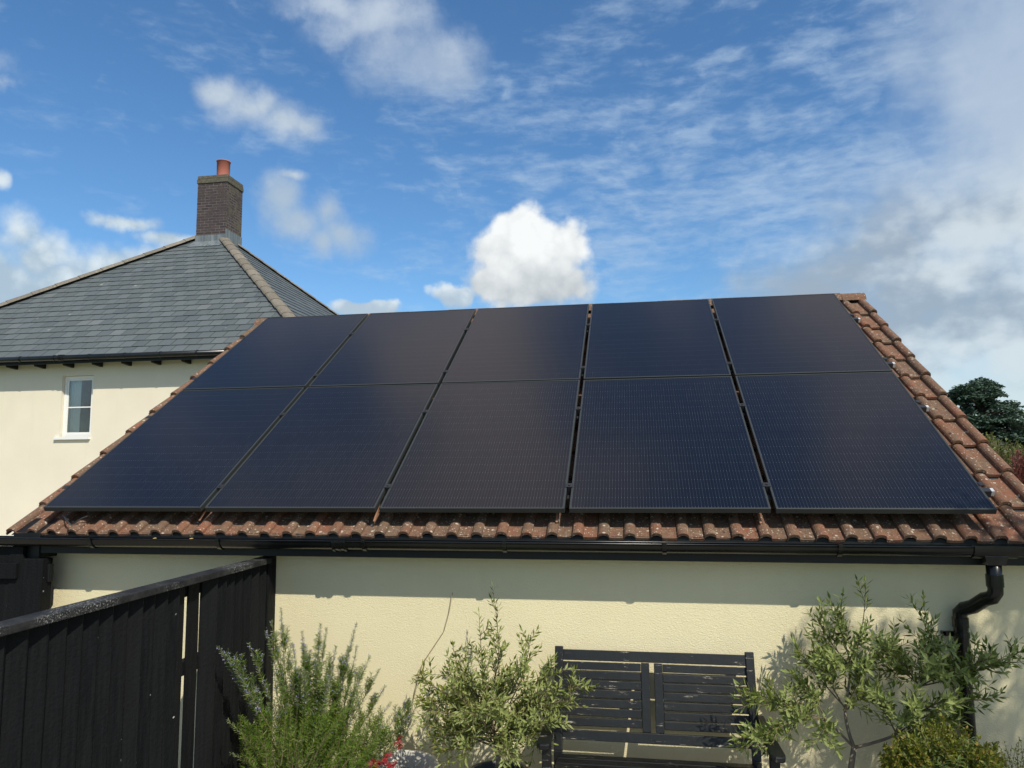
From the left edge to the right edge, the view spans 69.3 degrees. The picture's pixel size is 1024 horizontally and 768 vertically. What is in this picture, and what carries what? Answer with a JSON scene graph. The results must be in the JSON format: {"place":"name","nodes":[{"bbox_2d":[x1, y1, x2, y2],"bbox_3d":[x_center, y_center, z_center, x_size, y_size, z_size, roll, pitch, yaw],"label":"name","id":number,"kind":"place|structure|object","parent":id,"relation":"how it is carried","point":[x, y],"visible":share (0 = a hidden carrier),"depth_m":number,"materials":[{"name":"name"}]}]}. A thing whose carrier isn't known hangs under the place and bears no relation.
{"place":"outdoors","nodes":[
{"label":"outdoors","id":0,"kind":"place"},
{"bbox_2d":[0,159,338,535],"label":"house","id":1,"kind":"structure","parent":0,"point":[94,363],"depth_m":15.40,"materials":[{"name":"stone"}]},
{"bbox_2d":[53,376,93,439],"bbox_3d":[-8.909,0.508,15.165,0.815,1.554,0.272,-1,-6,9],"label":"window","id":2,"kind":"structure","parent":1,"relation":"in","point":[73,384],"depth_m":15.24,"materials":[{"name":"white paint"}]},
{"bbox_2d":[0,0,1023,419],"label":"sky","id":3,"kind":"structure","parent":0,"point":[385,155],"materials":[{"name":"blue"}]},
{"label":"patio","id":4,"kind":"structure","parent":0,"visible":0},
{"bbox_2d":[0,556,275,767],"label":"timber fence","id":5,"kind":"object","parent":4,"relation":"on","point":[93,683],"visible":0.93,"depth_m":3.46,"materials":[{"name":"black wood"}]},
{"bbox_2d":[217,607,416,767],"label":"rosemary bush","id":6,"kind":"object","parent":4,"relation":"on","point":[306,730],"visible":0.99,"depth_m":3.99,"materials":[{"name":"green plant"}]},
{"bbox_2d":[367,750,438,767],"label":"plant pot","id":7,"kind":"object","parent":4,"relation":"on","point":[414,759],"visible":0.59,"depth_m":4.21,"materials":[{"name":"stone"}]},
{"bbox_2d":[366,736,403,767],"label":"red flowering plant","id":8,"kind":"object","parent":7,"relation":"on","point":[384,761],"visible":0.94,"depth_m":3.96,"materials":[{"name":"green plant"}]},
{"bbox_2d":[470,760,527,767],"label":"plant pot","id":9,"kind":"object","parent":4,"relation":"on","point":[487,764],"visible":0.62,"depth_m":4.13,"materials":[{"name":"stone"}]},
{"bbox_2d":[407,581,600,767],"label":"olive tree","id":10,"kind":"object","parent":9,"relation":"in","point":[469,709],"visible":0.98,"depth_m":3.93,"materials":[{"name":"green plant"}]},
{"bbox_2d":[537,646,785,767],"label":"bench","id":11,"kind":"object","parent":4,"relation":"on","point":[777,756],"visible":0.88,"depth_m":4.10,"materials":[{"name":"black paint"}]},
{"bbox_2d":[725,575,1023,767],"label":"olive tree","id":12,"kind":"object","parent":4,"relation":"on","point":[945,672],"visible":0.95,"depth_m":3.73,"materials":[{"name":"green plant"}]},
{"bbox_2d":[878,711,1006,767],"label":"leaved shrub","id":13,"kind":"object","parent":4,"relation":"on","point":[942,735],"visible":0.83,"depth_m":3.35,"materials":[{"name":"green plant"}]},
{"bbox_2d":[914,737,990,767],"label":"whorled shrub","id":14,"kind":"object","parent":4,"relation":"on","point":[957,763],"visible":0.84,"depth_m":3.33,"materials":[{"name":"green plant"}]},
{"bbox_2d":[992,737,1023,767],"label":"twiggy shrub","id":15,"kind":"object","parent":4,"relation":"on","point":[1009,761],"visible":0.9,"depth_m":3.37,"materials":[{"name":"green plant"}]},
{"label":"ground","id":16,"kind":"structure","parent":0,"visible":0},
{"bbox_2d":[0,293,1023,767],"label":"garage","id":17,"kind":"structure","parent":16,"relation":"on","point":[706,583],"depth_m":4.39,"materials":[{"name":"ceramic"}]},
{"bbox_2d":[0,546,53,620],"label":"timber gate","id":18,"kind":"structure","parent":17,"relation":"attached to","point":[25,586],"depth_m":4.81,"materials":[{"name":"black paint"}]},
{"bbox_2d":[62,514,94,525],"bbox_3d":[-2.895,0.900,4.892,0.248,0.074,0.082,-1,-6,9],"label":"cable","id":19,"kind":"object","parent":17,"relation":"on","point":[67,521],"visible":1,"depth_m":4.87,"materials":[{"name":"grey plastic"}]},
{"bbox_2d":[411,592,452,713],"bbox_3d":[-0.488,1.657,4.513,0.260,0.759,0.012,-1,-6,9],"label":"vine stem","id":20,"kind":"object","parent":17,"relation":"attached to","point":[431,649],"visible":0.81,"depth_m":4.52,"materials":[{"name":"brown plant"}]},
{"bbox_2d":[62,482,994,522],"bbox_3d":[-0.199,0.732,4.582,5.894,0.226,0.208,-1,-6,9],"label":"mounting rail","id":21,"kind":"object","parent":17,"relation":"attached to","point":[989,492],"visible":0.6,"depth_m":4.43,"materials":[{"name":"grey aluminium"}]},
{"bbox_2d":[43,387,304,511],"bbox_3d":[-2.429,0.436,5.583,1.134,0.032,1.725,-1,26,9],"label":"solar panel","id":22,"kind":"object","parent":21,"relation":"attached to","point":[186,451],"visible":0.94,"depth_m":5.40,"materials":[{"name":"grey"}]},
{"bbox_2d":[205,384,437,511],"bbox_3d":[-1.282,0.407,5.395,1.134,0.034,1.725,-1,26,9],"label":"solar panel","id":23,"kind":"object","parent":21,"relation":"attached to","point":[333,449],"visible":1,"depth_m":5.20,"materials":[{"name":"black"}]},
{"bbox_2d":[569,376,770,512],"bbox_3d":[1.012,0.348,5.018,1.134,0.034,1.725,-2,26,9],"label":"solar panel","id":24,"kind":"object","parent":21,"relation":"attached to","point":[666,445],"visible":1,"depth_m":4.81,"materials":[{"name":"black"}]},
{"bbox_2d":[735,372,996,513],"bbox_3d":[2.158,0.318,4.830,1.134,0.033,1.725,-1,26,9],"label":"solar panel","id":25,"kind":"object","parent":21,"relation":"attached to","point":[855,443],"visible":1,"depth_m":4.62,"materials":[{"name":"black"}]},
{"bbox_2d":[146,400,928,426],"bbox_3d":[-0.056,0.254,5.527,5.894,0.149,0.110,-1,-6,9],"label":"mounting rail","id":26,"kind":"object","parent":17,"relation":"attached to","point":[924,408],"visible":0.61,"depth_m":5.27,"materials":[{"name":"grey metal"}]},
{"bbox_2d":[379,380,579,512],"bbox_3d":[-0.135,0.377,5.207,1.134,0.034,1.725,-1,26,9],"label":"solar panel","id":27,"kind":"object","parent":26,"relation":"attached to","point":[490,447],"visible":1,"depth_m":5.01,"materials":[{"name":"black"}]},
{"bbox_2d":[191,357,894,383],"bbox_3d":[0.039,-0.061,6.160,5.894,0.149,0.110,-1,-6,9],"label":"mounting rail","id":28,"kind":"object","parent":17,"relation":"attached to","point":[891,364],"visible":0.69,"depth_m":6.02,"materials":[{"name":"grey metal"}]},
{"bbox_2d":[183,313,367,389],"bbox_3d":[-2.194,-0.334,7.132,1.134,0.034,1.725,-2,26,9],"label":"solar panel","id":29,"kind":"object","parent":28,"relation":"attached to","point":[287,352],"visible":0.83,"depth_m":6.99,"materials":[{"name":"black"}]},
{"bbox_2d":[308,309,475,386],"bbox_3d":[-1.047,-0.363,6.944,1.134,0.033,1.725,-2,26,9],"label":"solar panel","id":30,"kind":"object","parent":28,"relation":"attached to","point":[406,348],"visible":0.89,"depth_m":6.80,"materials":[{"name":"black"}]},
{"bbox_2d":[584,299,730,379],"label":"solar panel","id":31,"kind":"object","parent":28,"relation":"attached to","point":[656,339],"visible":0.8,"depth_m":6.42,"materials":[{"name":"black"}]},
{"bbox_2d":[711,293,892,376],"bbox_3d":[2.393,-0.453,6.378,1.134,0.032,1.725,-1,26,9],"label":"solar panel","id":32,"kind":"object","parent":28,"relation":"attached to","point":[797,334],"visible":0.88,"depth_m":6.23,"materials":[{"name":"black"}]},
{"bbox_2d":[240,313,860,338],"bbox_3d":[0.166,-0.478,6.998,5.894,0.149,0.110,-1,-6,9],"label":"mounting rail","id":33,"kind":"object","parent":17,"relation":"attached to","point":[857,319],"visible":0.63,"depth_m":6.86,"materials":[{"name":"grey metal"}]},
{"bbox_2d":[442,304,588,382],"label":"solar panel","id":34,"kind":"object","parent":33,"relation":"attached to","point":[529,343],"visible":0.86,"depth_m":6.61,"materials":[{"name":"black"}]},
{"bbox_2d":[948,377,1023,455],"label":"cedar tree","id":35,"kind":"object","parent":16,"relation":"on","point":[972,399],"visible":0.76,"depth_m":30.91,"materials":[{"name":"green plant"}]},
{"bbox_2d":[982,432,1023,467],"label":"garden bush","id":36,"kind":"object","parent":16,"relation":"on","point":[1005,454],"visible":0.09,"depth_m":11.16,"materials":[{"name":"green plant"}]},
{"bbox_2d":[1009,449,1023,484],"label":"bronze bush","id":37,"kind":"object","parent":16,"relation":"on","point":[1018,467],"visible":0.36,"depth_m":9.63,"materials":[{"name":"red plant"}]}
]}

